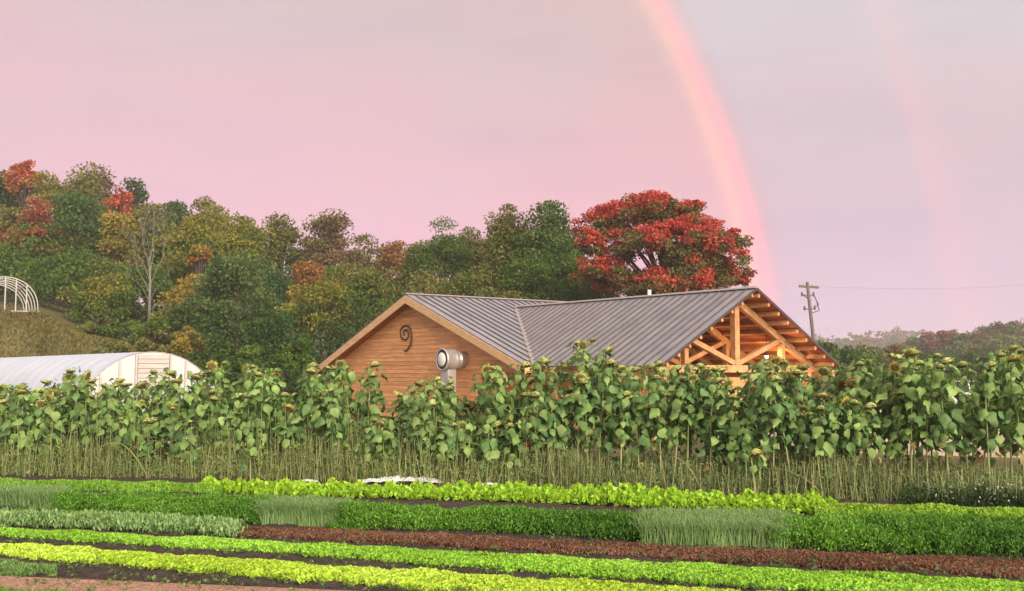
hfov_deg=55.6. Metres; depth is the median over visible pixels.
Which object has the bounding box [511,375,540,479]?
sunflower
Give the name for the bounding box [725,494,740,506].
lettuce
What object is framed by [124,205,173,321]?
bare tree
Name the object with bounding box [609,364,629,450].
sunflower
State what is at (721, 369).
sunflower
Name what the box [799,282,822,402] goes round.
utility pole
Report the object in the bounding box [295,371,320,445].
sunflower
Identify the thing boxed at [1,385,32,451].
sunflower
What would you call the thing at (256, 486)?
lettuce
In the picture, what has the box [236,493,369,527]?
scallion patch
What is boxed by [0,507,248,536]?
pale leaf row
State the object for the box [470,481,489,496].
lettuce
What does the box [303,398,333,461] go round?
sunflower
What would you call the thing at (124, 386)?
sunflower
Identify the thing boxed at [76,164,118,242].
broadleaf tree
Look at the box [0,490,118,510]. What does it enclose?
grey leaf patch
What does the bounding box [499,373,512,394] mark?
red door
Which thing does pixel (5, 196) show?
broadleaf tree
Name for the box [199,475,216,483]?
lettuce
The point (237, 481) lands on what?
lettuce
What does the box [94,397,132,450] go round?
sunflower
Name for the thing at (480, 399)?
sunflower
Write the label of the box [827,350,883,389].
broadleaf tree
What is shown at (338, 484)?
lettuce
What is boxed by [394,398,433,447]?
sunflower
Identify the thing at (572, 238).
broadleaf tree
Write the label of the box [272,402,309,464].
sunflower
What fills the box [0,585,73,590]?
corner seedlings
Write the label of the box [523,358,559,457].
sunflower
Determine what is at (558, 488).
lettuce
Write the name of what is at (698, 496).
lettuce
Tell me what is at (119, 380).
sunflower
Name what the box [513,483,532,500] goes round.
lettuce
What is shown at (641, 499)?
lettuce
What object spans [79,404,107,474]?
sunflower
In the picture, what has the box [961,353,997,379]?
broadleaf tree
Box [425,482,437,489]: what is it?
lettuce
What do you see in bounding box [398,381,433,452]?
sunflower
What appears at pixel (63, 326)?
hill grass
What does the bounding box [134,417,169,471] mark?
sunflower
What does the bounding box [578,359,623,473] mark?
sunflower
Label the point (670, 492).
lettuce
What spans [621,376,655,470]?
sunflower
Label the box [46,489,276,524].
feathery herb patch
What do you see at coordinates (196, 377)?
sunflower
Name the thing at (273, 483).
lettuce
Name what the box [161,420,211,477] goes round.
sunflower
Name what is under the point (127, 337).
bush
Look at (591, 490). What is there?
lettuce
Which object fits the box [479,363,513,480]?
sunflower
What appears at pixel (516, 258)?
broadleaf tree
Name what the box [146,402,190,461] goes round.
sunflower
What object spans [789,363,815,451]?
sunflower
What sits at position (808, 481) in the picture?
fallen stalk
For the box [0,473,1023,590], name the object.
field soil
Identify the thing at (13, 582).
dry seedbed
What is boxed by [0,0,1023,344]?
sky
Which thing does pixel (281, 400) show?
sunflower
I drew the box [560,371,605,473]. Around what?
sunflower
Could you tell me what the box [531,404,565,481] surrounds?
sunflower
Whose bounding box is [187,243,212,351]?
broadleaf tree
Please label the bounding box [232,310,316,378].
broadleaf tree
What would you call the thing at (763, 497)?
lettuce
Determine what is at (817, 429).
sunflower
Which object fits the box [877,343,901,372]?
broadleaf tree
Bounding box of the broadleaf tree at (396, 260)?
[385,240,409,289]
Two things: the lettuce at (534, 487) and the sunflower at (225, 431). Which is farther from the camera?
the sunflower at (225, 431)
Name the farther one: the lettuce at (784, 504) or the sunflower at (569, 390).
the sunflower at (569, 390)
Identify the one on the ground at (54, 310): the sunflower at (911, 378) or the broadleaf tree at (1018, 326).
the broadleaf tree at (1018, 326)
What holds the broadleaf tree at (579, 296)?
on the ground at (54, 310)
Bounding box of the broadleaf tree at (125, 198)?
[96,186,138,319]
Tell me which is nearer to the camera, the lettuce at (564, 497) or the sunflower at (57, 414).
the lettuce at (564, 497)
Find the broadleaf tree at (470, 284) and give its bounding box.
[442,261,500,296]
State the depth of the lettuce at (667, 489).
16.90 m
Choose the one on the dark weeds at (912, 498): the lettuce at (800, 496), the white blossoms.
the white blossoms
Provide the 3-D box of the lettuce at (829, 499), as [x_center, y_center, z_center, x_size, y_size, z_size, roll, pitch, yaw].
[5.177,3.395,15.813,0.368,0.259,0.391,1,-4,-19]
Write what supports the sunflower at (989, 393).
on the field soil
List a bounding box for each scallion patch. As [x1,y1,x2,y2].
[0,483,79,509]
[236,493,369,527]
[625,505,809,548]
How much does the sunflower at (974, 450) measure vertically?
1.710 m
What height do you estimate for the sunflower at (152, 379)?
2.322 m
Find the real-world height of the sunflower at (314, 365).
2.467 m
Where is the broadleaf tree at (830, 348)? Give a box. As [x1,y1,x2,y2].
[816,340,847,385]
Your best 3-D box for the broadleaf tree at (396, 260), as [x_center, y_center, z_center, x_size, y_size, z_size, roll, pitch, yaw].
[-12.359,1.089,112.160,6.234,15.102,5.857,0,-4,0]
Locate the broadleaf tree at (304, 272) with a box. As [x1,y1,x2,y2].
[288,260,330,362]
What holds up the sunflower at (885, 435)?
on the field soil
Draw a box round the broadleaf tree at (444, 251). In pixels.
[404,215,475,289]
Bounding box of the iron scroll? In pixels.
[400,325,411,351]
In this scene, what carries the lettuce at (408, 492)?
on the field soil
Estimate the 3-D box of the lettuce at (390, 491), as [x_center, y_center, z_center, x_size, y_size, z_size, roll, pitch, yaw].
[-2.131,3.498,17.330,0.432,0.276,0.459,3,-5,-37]
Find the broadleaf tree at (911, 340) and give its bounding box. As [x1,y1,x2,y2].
[900,336,923,349]
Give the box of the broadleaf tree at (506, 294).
[474,286,529,298]
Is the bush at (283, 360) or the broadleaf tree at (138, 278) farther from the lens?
the broadleaf tree at (138, 278)
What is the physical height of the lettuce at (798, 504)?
0.278 m
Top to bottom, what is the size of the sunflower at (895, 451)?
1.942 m
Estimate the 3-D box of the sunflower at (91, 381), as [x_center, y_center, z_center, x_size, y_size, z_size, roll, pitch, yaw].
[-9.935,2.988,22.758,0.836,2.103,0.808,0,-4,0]
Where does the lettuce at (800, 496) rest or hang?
on the field soil
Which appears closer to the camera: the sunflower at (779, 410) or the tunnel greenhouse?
the sunflower at (779, 410)
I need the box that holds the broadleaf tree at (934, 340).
[915,330,955,354]
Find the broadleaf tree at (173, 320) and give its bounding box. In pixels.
[162,287,235,353]
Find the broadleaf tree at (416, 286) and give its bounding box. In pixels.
[371,270,452,317]
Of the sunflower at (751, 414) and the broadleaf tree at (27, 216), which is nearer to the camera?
the sunflower at (751, 414)
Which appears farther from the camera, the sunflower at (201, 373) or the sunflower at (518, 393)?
the sunflower at (201, 373)
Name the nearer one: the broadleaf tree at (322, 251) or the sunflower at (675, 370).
the sunflower at (675, 370)
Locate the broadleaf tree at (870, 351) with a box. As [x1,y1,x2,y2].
[854,343,886,375]
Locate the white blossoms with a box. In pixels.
[923,479,1023,501]
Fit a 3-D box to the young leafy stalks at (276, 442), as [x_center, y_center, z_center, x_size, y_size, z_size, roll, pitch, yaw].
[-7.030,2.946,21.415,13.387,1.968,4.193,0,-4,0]
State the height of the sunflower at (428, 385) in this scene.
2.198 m
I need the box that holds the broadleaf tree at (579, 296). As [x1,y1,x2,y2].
[564,280,620,300]
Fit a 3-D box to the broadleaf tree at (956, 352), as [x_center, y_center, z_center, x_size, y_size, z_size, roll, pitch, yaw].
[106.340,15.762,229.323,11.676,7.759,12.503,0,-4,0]
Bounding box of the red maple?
[568,189,757,298]
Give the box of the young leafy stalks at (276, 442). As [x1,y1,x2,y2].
[0,393,491,483]
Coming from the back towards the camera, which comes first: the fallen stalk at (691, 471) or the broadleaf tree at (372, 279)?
the broadleaf tree at (372, 279)
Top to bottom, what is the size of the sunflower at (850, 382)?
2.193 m
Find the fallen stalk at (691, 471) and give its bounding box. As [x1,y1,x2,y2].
[675,457,699,487]
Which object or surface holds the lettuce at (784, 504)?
on the field soil
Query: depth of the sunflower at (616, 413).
19.64 m
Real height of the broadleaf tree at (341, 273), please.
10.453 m
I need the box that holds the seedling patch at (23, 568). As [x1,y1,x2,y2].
[0,558,57,577]
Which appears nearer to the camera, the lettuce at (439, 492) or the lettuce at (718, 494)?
the lettuce at (718, 494)
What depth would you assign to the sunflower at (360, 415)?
21.82 m
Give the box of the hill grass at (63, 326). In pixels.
[0,308,158,357]
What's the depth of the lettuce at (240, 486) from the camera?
17.82 m
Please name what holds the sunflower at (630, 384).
on the field soil
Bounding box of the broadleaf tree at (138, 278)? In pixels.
[92,264,176,337]
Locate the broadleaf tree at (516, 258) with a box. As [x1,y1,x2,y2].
[490,225,538,288]
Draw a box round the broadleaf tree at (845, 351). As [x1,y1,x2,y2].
[835,344,862,375]
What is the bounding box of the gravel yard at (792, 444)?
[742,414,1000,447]
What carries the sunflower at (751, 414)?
on the field soil
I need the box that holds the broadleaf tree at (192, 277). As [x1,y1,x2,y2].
[178,273,204,349]
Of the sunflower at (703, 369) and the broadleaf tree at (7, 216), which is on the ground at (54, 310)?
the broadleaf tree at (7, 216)
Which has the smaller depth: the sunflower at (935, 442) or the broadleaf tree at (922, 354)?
the sunflower at (935, 442)
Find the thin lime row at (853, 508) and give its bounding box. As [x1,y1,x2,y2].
[813,502,1023,518]
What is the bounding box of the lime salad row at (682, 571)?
[0,527,1023,590]
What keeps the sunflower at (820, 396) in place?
on the field soil
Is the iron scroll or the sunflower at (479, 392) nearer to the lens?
the sunflower at (479, 392)
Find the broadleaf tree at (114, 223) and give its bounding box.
[92,209,145,325]
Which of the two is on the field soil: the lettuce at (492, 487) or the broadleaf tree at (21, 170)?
the lettuce at (492, 487)
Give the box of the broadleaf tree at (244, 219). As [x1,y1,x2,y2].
[223,211,275,342]
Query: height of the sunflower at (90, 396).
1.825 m
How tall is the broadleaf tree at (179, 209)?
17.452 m
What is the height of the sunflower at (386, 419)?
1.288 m
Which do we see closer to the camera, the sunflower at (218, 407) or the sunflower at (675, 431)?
the sunflower at (675, 431)
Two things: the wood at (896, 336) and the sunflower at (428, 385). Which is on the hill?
the wood at (896, 336)
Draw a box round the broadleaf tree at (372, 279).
[330,265,408,340]
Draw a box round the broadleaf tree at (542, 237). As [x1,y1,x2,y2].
[507,199,582,298]
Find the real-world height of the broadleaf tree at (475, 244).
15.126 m
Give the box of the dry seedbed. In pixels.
[0,576,349,590]
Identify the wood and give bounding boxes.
[815,326,975,354]
[875,318,1023,373]
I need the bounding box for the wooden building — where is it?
[306,286,840,440]
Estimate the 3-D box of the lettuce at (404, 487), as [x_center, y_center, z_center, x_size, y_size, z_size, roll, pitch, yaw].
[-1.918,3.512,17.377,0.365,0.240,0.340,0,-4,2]
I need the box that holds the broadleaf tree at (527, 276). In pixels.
[476,249,575,300]
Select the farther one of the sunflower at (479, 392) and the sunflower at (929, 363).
the sunflower at (479, 392)
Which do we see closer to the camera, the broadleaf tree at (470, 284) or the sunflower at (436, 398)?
the sunflower at (436, 398)
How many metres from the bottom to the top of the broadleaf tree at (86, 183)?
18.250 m
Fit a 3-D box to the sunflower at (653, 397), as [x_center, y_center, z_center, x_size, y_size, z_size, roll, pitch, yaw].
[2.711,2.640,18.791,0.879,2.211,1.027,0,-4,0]
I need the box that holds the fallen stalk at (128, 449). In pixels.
[89,442,148,477]
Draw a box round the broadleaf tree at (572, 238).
[533,227,593,289]
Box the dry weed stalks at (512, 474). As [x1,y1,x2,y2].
[0,434,582,488]
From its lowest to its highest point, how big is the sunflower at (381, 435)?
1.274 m
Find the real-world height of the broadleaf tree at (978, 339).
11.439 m
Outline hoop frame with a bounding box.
[0,276,39,311]
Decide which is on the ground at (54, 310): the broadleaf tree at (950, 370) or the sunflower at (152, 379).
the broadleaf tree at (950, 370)
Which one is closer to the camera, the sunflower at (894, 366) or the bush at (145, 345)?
the sunflower at (894, 366)
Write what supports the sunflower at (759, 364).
on the field soil
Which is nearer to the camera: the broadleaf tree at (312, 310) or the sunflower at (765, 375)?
the sunflower at (765, 375)
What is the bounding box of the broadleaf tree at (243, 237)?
[193,217,280,354]
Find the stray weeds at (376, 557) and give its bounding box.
[0,529,1023,590]
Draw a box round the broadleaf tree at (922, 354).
[886,347,932,376]
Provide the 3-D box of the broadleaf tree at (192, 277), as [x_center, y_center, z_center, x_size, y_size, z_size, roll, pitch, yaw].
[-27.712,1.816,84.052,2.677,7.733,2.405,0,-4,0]
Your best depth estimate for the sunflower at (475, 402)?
21.04 m
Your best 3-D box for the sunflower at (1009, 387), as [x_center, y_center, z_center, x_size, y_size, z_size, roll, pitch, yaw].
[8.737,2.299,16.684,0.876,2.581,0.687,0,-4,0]
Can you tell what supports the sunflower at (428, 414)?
on the field soil
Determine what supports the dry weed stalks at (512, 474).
on the field soil
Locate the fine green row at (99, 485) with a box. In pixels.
[0,477,222,493]
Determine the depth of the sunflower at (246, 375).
22.09 m
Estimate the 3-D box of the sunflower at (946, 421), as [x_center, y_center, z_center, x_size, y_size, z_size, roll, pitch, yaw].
[7.494,2.403,17.025,0.787,2.423,0.842,0,-4,0]
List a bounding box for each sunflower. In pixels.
[0,383,9,406]
[0,387,34,460]
[0,395,13,448]
[0,396,25,445]
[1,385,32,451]
[4,382,26,412]
[13,412,50,464]
[19,387,55,471]
[26,398,64,473]
[35,379,59,407]
[36,393,75,462]
[40,388,66,450]
[51,372,76,447]
[54,367,90,447]
[58,368,95,468]
[59,388,85,448]
[65,384,99,461]
[79,391,101,453]
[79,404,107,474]
[80,378,99,445]
[90,382,130,475]
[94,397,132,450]
[100,378,125,440]
[104,415,136,462]
[112,382,141,435]
[118,399,151,445]
[120,380,153,432]
[121,416,161,475]
[133,384,162,416]
[133,397,168,456]
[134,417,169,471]
[138,369,169,448]
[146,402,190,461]
[148,367,181,460]
[160,375,197,459]
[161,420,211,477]
[162,389,189,441]
[182,370,209,434]
[183,385,208,444]
[183,389,225,460]
[187,372,211,443]
[197,391,230,476]
[199,359,234,416]
[204,361,233,468]
[218,393,245,476]
[224,393,267,477]
[226,362,253,438]
[226,364,258,456]
[238,447,257,479]
[240,367,263,427]
[244,371,277,465]
[251,371,286,450]
[252,368,287,457]
[265,392,297,446]
[268,407,303,471]
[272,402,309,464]
[289,367,325,473]
[295,362,323,468]
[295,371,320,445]
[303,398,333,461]
[306,366,334,435]
[310,389,344,455]
[313,387,350,480]
[315,365,344,451]
[323,365,353,437]
[324,359,364,442]
[345,416,389,470]
[346,392,370,445]
[350,370,387,446]
[354,420,400,471]
[355,361,387,430]
[372,415,406,456]
[387,390,419,464]
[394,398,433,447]
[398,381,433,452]
[404,399,443,461]
[411,421,446,470]
[419,374,444,465]
[426,395,440,440]
[431,419,459,482]
[434,386,472,431]
[435,376,464,454]
[439,419,479,476]
[454,400,474,455]
[456,419,503,474]
[463,400,484,448]
[466,363,499,442]
[473,370,503,437]
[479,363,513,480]
[487,422,531,476]
[490,391,519,436]
[494,361,532,457]
[504,392,541,478]
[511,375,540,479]
[513,380,536,453]
[519,391,555,476]
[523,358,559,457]
[528,356,559,401]
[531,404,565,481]
[544,394,583,468]
[547,361,575,440]
[549,386,589,451]
[560,340,594,453]
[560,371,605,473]
[560,378,603,483]
[565,337,600,458]
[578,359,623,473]
[584,345,617,464]
[585,357,614,420]
[588,363,619,467]
[589,367,625,469]
[604,389,637,481]
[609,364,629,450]
[613,364,644,466]
[619,394,651,476]
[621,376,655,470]
[625,363,658,470]
[631,375,673,487]
[641,359,681,454]
[648,365,682,472]
[665,375,697,483]
[666,371,712,463]
[667,365,705,457]
[668,372,711,473]
[683,362,718,472]
[690,365,728,488]
[691,377,727,488]
[698,367,741,469]
[703,391,749,477]
[710,407,746,461]
[711,398,747,469]
[713,378,747,466]
[726,414,767,483]
[731,443,766,492]
[735,371,774,490]
[737,363,776,488]
[740,358,771,465]
[747,374,804,488]
[755,358,795,472]
[758,354,788,471]
[758,394,796,488]
[769,383,794,464]
[777,381,794,464]
[779,369,814,463]
[786,404,827,486]
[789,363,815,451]
[791,402,851,495]
[802,378,829,454]
[808,365,838,439]
[808,390,846,485]
[814,396,853,494]
[831,363,865,469]
[833,376,865,464]
[836,396,864,455]
[836,398,883,484]
[843,358,877,474]
[843,399,892,496]
[851,358,884,473]
[867,368,908,480]
[871,391,919,485]
[872,360,911,478]
[874,396,892,464]
[875,382,901,465]
[879,349,925,480]
[886,353,913,469]
[890,346,923,473]
[894,359,930,488]
[907,392,946,481]
[909,353,942,472]
[915,363,968,481]
[916,367,944,471]
[921,361,962,447]
[923,357,965,478]
[944,395,992,483]
[945,361,982,475]
[949,420,983,486]
[955,364,997,467]
[965,360,1009,488]
[966,352,1005,482]
[976,349,1007,472]
[989,344,1023,483]
[989,354,1023,484]
[990,393,1023,492]
[1001,346,1023,468]
[1006,352,1023,464]
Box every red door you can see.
[482,372,496,412]
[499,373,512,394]
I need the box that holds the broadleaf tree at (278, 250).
[257,211,312,353]
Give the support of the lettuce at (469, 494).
on the field soil
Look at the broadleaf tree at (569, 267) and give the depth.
79.28 m
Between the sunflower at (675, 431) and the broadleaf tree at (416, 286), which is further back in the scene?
the broadleaf tree at (416, 286)
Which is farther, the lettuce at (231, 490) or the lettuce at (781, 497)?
the lettuce at (231, 490)
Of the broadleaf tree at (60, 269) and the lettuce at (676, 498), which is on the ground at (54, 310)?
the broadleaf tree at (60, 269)
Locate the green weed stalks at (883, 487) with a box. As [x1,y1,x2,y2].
[540,442,1023,504]
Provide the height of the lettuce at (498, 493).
0.295 m
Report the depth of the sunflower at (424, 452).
20.00 m
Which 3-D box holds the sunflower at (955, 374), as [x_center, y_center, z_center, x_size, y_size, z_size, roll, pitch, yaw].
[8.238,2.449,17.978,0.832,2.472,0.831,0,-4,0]
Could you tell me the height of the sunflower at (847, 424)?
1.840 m
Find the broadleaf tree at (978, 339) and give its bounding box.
[969,331,993,348]
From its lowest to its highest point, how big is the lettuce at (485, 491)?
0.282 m
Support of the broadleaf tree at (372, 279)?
on the ground at (54, 310)
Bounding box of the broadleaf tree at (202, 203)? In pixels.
[181,195,232,283]
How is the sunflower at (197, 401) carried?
on the field soil
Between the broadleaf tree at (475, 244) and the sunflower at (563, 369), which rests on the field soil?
the sunflower at (563, 369)
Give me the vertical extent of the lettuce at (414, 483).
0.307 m
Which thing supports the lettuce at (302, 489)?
on the field soil
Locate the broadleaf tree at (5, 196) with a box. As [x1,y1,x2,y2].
[0,169,28,221]
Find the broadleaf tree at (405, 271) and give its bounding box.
[383,243,438,296]
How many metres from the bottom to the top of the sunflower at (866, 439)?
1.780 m
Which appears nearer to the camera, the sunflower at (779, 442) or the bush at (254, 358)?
the sunflower at (779, 442)
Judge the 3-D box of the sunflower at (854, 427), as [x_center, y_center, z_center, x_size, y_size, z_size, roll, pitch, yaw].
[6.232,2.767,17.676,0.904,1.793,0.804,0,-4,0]
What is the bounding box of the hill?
[838,338,906,350]
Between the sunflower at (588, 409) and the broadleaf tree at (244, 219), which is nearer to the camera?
the sunflower at (588, 409)
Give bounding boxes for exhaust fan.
[436,348,468,391]
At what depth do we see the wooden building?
37.63 m
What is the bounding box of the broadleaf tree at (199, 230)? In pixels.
[138,203,258,318]
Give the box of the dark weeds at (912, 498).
[897,480,1023,507]
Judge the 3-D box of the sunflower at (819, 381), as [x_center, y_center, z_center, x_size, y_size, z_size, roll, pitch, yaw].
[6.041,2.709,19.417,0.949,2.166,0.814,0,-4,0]
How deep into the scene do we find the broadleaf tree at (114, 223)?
99.88 m
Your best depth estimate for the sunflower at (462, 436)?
19.68 m
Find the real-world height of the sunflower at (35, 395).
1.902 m
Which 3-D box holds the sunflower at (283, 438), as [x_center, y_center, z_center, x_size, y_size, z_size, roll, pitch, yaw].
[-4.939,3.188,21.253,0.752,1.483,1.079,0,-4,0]
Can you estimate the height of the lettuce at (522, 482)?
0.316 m
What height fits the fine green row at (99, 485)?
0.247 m
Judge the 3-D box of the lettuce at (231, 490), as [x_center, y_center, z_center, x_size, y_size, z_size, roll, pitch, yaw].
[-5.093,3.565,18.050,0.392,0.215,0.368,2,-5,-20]
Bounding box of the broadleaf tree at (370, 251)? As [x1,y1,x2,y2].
[346,233,391,292]
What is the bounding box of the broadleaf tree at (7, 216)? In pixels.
[0,204,28,294]
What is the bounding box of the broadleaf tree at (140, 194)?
[117,177,153,318]
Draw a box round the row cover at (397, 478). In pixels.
[362,475,440,482]
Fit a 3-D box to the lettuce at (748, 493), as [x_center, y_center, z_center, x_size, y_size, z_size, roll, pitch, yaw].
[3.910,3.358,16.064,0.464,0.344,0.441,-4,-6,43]
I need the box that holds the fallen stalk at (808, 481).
[776,467,826,497]
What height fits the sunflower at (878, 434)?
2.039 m
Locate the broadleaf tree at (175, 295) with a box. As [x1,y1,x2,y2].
[151,277,197,347]
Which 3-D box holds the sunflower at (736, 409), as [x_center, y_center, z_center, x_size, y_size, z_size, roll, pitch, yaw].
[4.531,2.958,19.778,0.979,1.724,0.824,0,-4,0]
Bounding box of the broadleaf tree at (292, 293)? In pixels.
[281,284,313,363]
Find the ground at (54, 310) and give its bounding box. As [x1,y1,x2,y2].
[0,279,1022,497]
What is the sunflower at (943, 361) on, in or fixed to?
on the field soil
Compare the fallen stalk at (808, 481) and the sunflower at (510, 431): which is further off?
the sunflower at (510, 431)
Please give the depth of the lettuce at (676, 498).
15.91 m
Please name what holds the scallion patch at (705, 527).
on the field soil
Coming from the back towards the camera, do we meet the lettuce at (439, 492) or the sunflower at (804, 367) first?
the sunflower at (804, 367)
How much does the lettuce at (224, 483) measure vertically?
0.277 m
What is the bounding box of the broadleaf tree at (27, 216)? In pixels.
[0,196,74,300]
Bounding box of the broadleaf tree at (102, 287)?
[55,269,140,326]
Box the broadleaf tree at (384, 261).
[370,241,403,289]
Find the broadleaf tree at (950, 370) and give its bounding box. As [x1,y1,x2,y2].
[918,355,969,380]
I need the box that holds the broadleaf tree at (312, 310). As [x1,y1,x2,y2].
[264,276,377,363]
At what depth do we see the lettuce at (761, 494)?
16.22 m
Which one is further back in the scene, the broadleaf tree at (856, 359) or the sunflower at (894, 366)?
the broadleaf tree at (856, 359)
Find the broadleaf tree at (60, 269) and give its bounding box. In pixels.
[2,249,124,313]
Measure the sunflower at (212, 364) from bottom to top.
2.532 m
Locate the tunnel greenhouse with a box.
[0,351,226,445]
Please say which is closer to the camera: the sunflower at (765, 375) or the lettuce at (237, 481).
the lettuce at (237, 481)
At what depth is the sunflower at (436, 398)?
21.36 m
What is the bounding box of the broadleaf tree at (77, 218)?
[13,190,129,310]
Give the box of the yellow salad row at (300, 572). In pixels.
[0,542,790,590]
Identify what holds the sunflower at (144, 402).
on the field soil
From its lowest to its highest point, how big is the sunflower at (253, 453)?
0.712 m
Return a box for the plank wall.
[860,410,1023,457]
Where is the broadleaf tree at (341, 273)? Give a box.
[294,260,385,341]
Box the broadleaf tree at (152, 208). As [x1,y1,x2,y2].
[97,201,192,316]
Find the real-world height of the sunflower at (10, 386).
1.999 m
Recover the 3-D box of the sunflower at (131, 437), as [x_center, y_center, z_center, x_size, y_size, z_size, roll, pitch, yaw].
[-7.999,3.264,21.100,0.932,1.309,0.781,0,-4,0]
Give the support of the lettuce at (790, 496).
on the field soil
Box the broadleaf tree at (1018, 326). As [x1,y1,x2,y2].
[1005,320,1023,339]
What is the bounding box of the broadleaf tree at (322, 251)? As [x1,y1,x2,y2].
[283,208,369,356]
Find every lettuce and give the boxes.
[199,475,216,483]
[214,478,231,492]
[227,481,239,492]
[231,477,245,488]
[234,479,248,493]
[242,478,265,494]
[260,480,277,494]
[262,484,280,495]
[274,477,293,494]
[279,479,296,495]
[288,482,307,495]
[301,480,318,494]
[305,485,326,496]
[322,483,339,496]
[323,477,341,488]
[336,482,357,497]
[351,481,371,498]
[367,484,389,497]
[381,484,402,499]
[383,479,396,486]
[397,485,409,497]
[400,488,418,499]
[410,480,424,488]
[413,483,425,497]
[415,485,430,498]
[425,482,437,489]
[428,486,451,500]
[441,482,452,489]
[448,485,464,499]
[453,485,472,497]
[454,479,470,486]
[461,489,480,500]
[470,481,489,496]
[472,486,491,500]
[489,485,511,501]
[490,482,503,490]
[502,480,513,487]
[505,490,524,501]
[506,485,514,492]
[511,479,528,487]
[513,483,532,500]
[524,490,541,502]
[530,484,538,491]
[537,488,558,502]
[538,483,555,491]
[554,492,573,503]
[555,486,565,491]
[557,489,571,496]
[568,483,584,490]
[569,484,586,496]
[571,489,589,504]
[585,483,599,490]
[585,487,600,501]
[587,491,607,504]
[599,481,612,491]
[601,486,626,506]
[614,482,631,501]
[617,488,635,505]
[629,492,653,507]
[630,483,649,495]
[646,488,663,499]
[650,485,664,494]
[650,496,669,507]
[662,486,681,499]
[663,486,681,495]
[664,491,686,507]
[680,496,699,508]
[682,489,694,495]
[694,489,701,496]
[694,491,713,500]
[695,496,716,509]
[709,490,726,500]
[713,497,732,509]
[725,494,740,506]
[726,494,748,509]
[740,488,759,502]
[740,498,761,511]
[756,492,769,497]
[757,498,777,511]
[758,495,775,501]
[772,493,788,510]
[775,499,795,513]
[785,493,797,500]
[786,497,813,514]
[790,493,806,510]
[802,488,822,499]
[805,498,827,514]
[808,494,824,501]
[824,496,838,502]
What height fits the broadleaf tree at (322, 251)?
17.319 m
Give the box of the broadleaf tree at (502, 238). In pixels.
[476,203,534,297]
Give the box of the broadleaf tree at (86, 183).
[42,161,120,258]
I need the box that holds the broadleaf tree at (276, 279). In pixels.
[239,262,299,357]
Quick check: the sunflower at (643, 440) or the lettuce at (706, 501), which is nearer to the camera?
the lettuce at (706, 501)
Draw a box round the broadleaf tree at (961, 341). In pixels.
[942,332,986,352]
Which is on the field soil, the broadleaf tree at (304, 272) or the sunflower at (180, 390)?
the sunflower at (180, 390)
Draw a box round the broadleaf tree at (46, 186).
[27,170,83,299]
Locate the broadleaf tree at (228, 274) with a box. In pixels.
[175,250,287,355]
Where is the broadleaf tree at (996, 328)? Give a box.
[977,321,1023,347]
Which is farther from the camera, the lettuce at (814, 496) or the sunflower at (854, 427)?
the sunflower at (854, 427)
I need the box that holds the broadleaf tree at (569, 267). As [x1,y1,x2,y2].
[544,252,592,300]
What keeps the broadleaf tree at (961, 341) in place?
on the ground at (54, 310)
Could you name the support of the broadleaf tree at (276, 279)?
on the ground at (54, 310)
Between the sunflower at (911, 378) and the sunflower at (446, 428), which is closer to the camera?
the sunflower at (911, 378)
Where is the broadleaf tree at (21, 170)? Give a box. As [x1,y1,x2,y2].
[2,159,43,290]
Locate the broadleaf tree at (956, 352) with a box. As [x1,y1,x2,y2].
[940,346,979,367]
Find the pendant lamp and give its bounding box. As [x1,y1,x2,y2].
[763,333,769,357]
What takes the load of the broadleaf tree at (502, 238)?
on the ground at (54, 310)
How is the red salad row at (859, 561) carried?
on the field soil
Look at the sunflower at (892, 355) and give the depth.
18.68 m
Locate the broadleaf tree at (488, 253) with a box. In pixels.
[453,237,502,279]
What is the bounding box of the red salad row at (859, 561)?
[225,524,1023,579]
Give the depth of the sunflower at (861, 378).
18.32 m
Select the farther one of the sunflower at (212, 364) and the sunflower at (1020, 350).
the sunflower at (212, 364)
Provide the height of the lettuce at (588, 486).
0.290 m
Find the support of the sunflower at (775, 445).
on the field soil
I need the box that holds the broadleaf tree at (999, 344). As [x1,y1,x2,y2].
[972,333,1023,357]
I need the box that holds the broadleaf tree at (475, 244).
[451,226,495,284]
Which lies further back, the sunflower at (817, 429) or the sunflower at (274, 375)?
the sunflower at (274, 375)
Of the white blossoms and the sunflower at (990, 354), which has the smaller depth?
the white blossoms
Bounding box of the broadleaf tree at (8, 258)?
[0,240,52,298]
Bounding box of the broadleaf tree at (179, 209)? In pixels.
[146,199,194,332]
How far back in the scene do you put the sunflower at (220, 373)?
21.39 m
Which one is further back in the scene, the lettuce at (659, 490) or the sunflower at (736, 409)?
the sunflower at (736, 409)
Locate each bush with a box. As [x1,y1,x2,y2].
[75,321,118,337]
[92,341,134,353]
[105,317,142,345]
[128,337,155,352]
[129,313,175,351]
[157,325,209,360]
[189,333,235,383]
[214,344,264,400]
[252,352,305,401]
[281,337,323,400]
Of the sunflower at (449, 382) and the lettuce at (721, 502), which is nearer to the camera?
the lettuce at (721, 502)
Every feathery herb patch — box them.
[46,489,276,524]
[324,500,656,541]
[766,510,1023,556]
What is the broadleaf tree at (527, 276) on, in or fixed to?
on the ground at (54, 310)
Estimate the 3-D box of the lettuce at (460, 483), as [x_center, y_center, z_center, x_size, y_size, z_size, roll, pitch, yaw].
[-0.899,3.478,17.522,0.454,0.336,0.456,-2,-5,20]
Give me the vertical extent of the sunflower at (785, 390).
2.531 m
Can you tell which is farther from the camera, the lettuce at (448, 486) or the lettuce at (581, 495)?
the lettuce at (448, 486)
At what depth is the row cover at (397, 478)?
19.50 m

